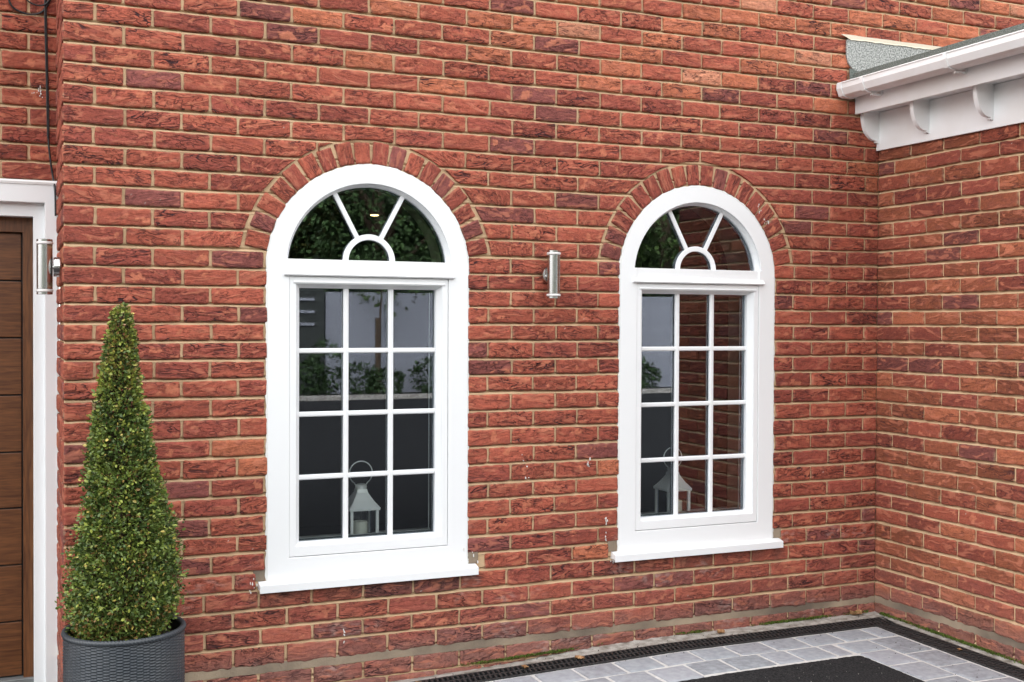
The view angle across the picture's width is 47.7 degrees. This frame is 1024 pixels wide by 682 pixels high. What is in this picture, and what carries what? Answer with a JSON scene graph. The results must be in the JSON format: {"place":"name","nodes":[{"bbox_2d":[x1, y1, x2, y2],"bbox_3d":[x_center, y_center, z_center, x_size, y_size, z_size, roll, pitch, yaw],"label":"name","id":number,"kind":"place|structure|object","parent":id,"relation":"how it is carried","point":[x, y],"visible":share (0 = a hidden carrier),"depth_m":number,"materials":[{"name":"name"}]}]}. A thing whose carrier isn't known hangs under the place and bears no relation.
{"place":"outdoors","nodes":[
{"label":"outdoors","id":0,"kind":"place"},
{"bbox_2d":[488,627,1023,681],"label":"paving","id":1,"kind":"structure","parent":0,"point":[937,658],"depth_m":5.29,"materials":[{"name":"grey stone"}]},
{"bbox_2d":[61,615,185,681],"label":"planter","id":2,"kind":"object","parent":1,"relation":"on","point":[160,657],"visible":0.71,"depth_m":4.19,"materials":[{"name":"wicker"}]},
{"bbox_2d":[55,302,189,640],"bbox_3d":[-1.462,0.492,4.354,0.485,1.279,0.473,0,1,-23],"label":"boxwood topiary","id":3,"kind":"object","parent":2,"relation":"on","point":[121,541],"visible":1,"depth_m":4.28,"materials":[{"name":"green plant"}]},
{"bbox_2d":[388,616,1013,681],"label":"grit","id":4,"kind":"object","parent":1,"relation":"on","point":[763,641],"visible":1,"depth_m":5.47,"materials":[{"name":"grey"}]},
{"bbox_2d":[457,610,1023,665],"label":"moss","id":5,"kind":"object","parent":1,"relation":"on","point":[788,620],"visible":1,"depth_m":5.60,"materials":[{"name":"green plant"}]},
{"bbox_2d":[679,656,924,681],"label":"driveway","id":6,"kind":"structure","parent":0,"point":[860,669],"depth_m":5.09,"materials":[{"name":"black asphalt"}]},
{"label":"ground","id":7,"kind":"structure","parent":0,"visible":0},
{"bbox_2d":[56,0,1023,681],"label":"brick wall","id":8,"kind":"structure","parent":7,"relation":"on","point":[200,142],"depth_m":5.27,"materials":[{"name":"red brick"}]},
{"bbox_2d":[0,0,57,180],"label":"recessed brick wall","id":9,"kind":"structure","parent":8,"relation":"attached to","point":[24,154],"depth_m":5.05,"materials":[{"name":"red brick"}]},
{"bbox_2d":[8,0,56,215],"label":"black cable","id":10,"kind":"object","parent":9,"relation":"attached to","point":[46,4],"visible":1,"depth_m":5.07,"materials":[{"name":"black plastic"}]},
{"bbox_2d":[0,178,58,681],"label":"door frame","id":11,"kind":"structure","parent":8,"relation":"attached to","point":[29,375],"depth_m":5.12,"materials":[{"name":"white plastic"}]},
{"bbox_2d":[36,239,59,294],"bbox_3d":[-1.853,-0.296,4.622,0.090,0.220,0.080,0,1,-23],"label":"wall light","id":12,"kind":"object","parent":8,"relation":"attached to","point":[47,266],"visible":1,"depth_m":4.59,"materials":[{"name":"silver metal"}]},
{"bbox_2d":[257,164,478,593],"bbox_3d":[-0.620,0.142,5.061,0.981,1.823,0.124,0,1,-23],"label":"arched window","id":13,"kind":"structure","parent":8,"relation":"attached to","point":[295,562],"depth_m":5.05,"materials":[{"name":"white plastic"}]},
{"bbox_2d":[383,193,440,262],"bbox_3d":[-0.700,0.131,5.239,0.940,1.830,0.260,0,1,-23],"label":"interior window reveal","id":14,"kind":"object","parent":8,"relation":"attached to","point":[428,236],"visible":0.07,"depth_m":5.43,"materials":[{"name":"beige paint"}]},
{"bbox_2d":[299,527,427,537],"bbox_3d":[-0.707,0.926,5.260,0.840,0.060,0.290,0,1,-23],"label":"interior window board","id":15,"kind":"object","parent":14,"relation":"attached to","point":[379,531],"depth_m":5.35,"materials":[{"name":"grey"}]},
{"bbox_2d":[348,461,380,533],"bbox_3d":[-0.678,0.716,5.189,0.142,0.360,0.142,0,1,-23],"label":"lantern","id":16,"kind":"object","parent":15,"relation":"on","point":[360,498],"visible":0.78,"depth_m":5.16,"materials":[{"name":"silver metal"}]},
{"bbox_2d":[353,520,367,533],"bbox_3d":[-0.681,0.842,5.182,0.068,0.079,0.068,0,1,-23],"label":"candle","id":17,"kind":"object","parent":16,"relation":"in","point":[360,526],"visible":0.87,"depth_m":5.16,"materials":[{"name":"white wax"}]},
{"bbox_2d":[289,190,728,535],"bbox_3d":[-0.277,0.151,7.663,4.800,2.720,3.860,0,1,-23],"label":"interior room","id":18,"kind":"object","parent":8,"relation":"attached to","point":[322,232],"visible":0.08,"depth_m":9.43,"materials":[{"name":"black paint"}]},
{"bbox_2d":[366,191,382,215],"bbox_3d":[-0.868,-0.988,7.311,0.110,0.395,0.110,0,1,-23],"label":"ceiling light","id":19,"kind":"object","parent":18,"relation":"hanging from","point":[374,210],"visible":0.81,"depth_m":7.29,"materials":[{"name":"black"}]},
{"bbox_2d":[541,250,560,298],"bbox_3d":[0.186,-0.305,5.322,0.080,0.220,0.090,0,1,-23],"label":"wall light","id":20,"kind":"object","parent":8,"relation":"attached to","point":[550,274],"visible":1,"depth_m":5.29,"materials":[{"name":"silver metal"}]},
{"bbox_2d":[610,185,782,562],"bbox_3d":[0.913,0.142,5.726,0.966,1.817,0.124,0,1,-23],"label":"arched window","id":21,"kind":"structure","parent":8,"relation":"attached to","point":[746,524],"depth_m":5.74,"materials":[{"name":"white plastic"}]},
{"bbox_2d":[688,208,748,507],"bbox_3d":[0.834,0.128,5.904,0.940,1.830,0.260,0,1,-23],"label":"interior window reveal","id":22,"kind":"object","parent":8,"relation":"attached to","point":[733,249],"visible":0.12,"depth_m":6.12,"materials":[{"name":"beige paint"}]},
{"bbox_2d":[641,507,727,513],"bbox_3d":[0.827,0.922,5.925,0.840,0.060,0.290,0,1,-23],"label":"interior window board","id":23,"kind":"object","parent":22,"relation":"attached to","point":[690,509],"visible":0.09,"depth_m":6.12,"materials":[{"name":"grey"}]},
{"bbox_2d":[653,448,691,512],"bbox_3d":[0.809,0.712,5.834,0.142,0.360,0.142,0,1,-23],"label":"lantern","id":24,"kind":"object","parent":23,"relation":"on","point":[661,487],"visible":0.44,"depth_m":5.82,"materials":[{"name":"silver metal"}]},
{"bbox_2d":[678,499,681,510],"bbox_3d":[0.824,0.839,5.841,0.068,0.079,0.068,0,1,-23],"label":"candle","id":25,"kind":"object","parent":24,"relation":"in","point":[679,505],"visible":0.23,"depth_m":5.82,"materials":[{"name":"white wax"}]},
{"bbox_2d":[390,611,883,681],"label":"concrete kerb","id":26,"kind":"structure","parent":7,"relation":"on","point":[670,639],"depth_m":5.60,"materials":[{"name":"grey concrete"}]},
{"bbox_2d":[716,629,724,632],"bbox_3d":[1.031,1.433,5.715,0.046,0.020,0.043,0,1,-6],"label":"fallen leaf","id":27,"kind":"object","parent":26,"relation":"on","point":[720,630],"visible":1,"depth_m":5.73,"materials":[{"name":"brown plant"}]},
{"bbox_2d":[850,609,862,614],"bbox_3d":[1.808,1.426,6.086,0.071,0.031,0.067,0,1,8],"label":"fallen leaf","id":28,"kind":"object","parent":26,"relation":"on","point":[856,613],"visible":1,"depth_m":6.07,"materials":[{"name":"brown plant"}]},
{"bbox_2d":[412,617,894,681],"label":"drain channel","id":29,"kind":"object","parent":7,"relation":"on","point":[574,662],"visible":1,"depth_m":5.44,"materials":[{"name":"black metal"}]},
{"bbox_2d":[575,655,584,658],"bbox_3d":[0.311,1.452,5.309,0.036,0.016,0.037,-1,1,-44],"label":"fallen leaf","id":30,"kind":"object","parent":29,"relation":"on","point":[579,657],"visible":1,"depth_m":5.32,"materials":[{"name":"brown plant"}]},
{"bbox_2d":[875,123,1023,663],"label":"porch side wall","id":31,"kind":"structure","parent":7,"relation":"on","point":[949,532],"depth_m":5.65,"materials":[{"name":"red brick"}]},
{"bbox_2d":[855,53,1023,150],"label":"porch eaves","id":32,"kind":"object","parent":31,"relation":"attached to","point":[984,96],"visible":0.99,"depth_m":5.60,"materials":[{"name":"white plastic"}]},
{"bbox_2d":[836,29,1023,98],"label":"rain gutter","id":33,"kind":"object","parent":32,"relation":"attached to","point":[961,60],"visible":1,"depth_m":5.38,"materials":[{"name":"white plastic"}]},
{"bbox_2d":[841,23,1023,79],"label":"porch roof","id":34,"kind":"structure","parent":32,"relation":"on","point":[869,56],"depth_m":6.05,"materials":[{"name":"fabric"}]},
{"bbox_2d":[877,623,1023,680],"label":"drain channel","id":35,"kind":"object","parent":7,"relation":"on","point":[1008,669],"visible":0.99,"depth_m":5.46,"materials":[{"name":"black plastic"}]},
{"bbox_2d":[882,616,1023,668],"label":"concrete kerb","id":36,"kind":"structure","parent":7,"relation":"on","point":[998,657],"depth_m":5.59,"materials":[{"name":"grey concrete"}]}
]}

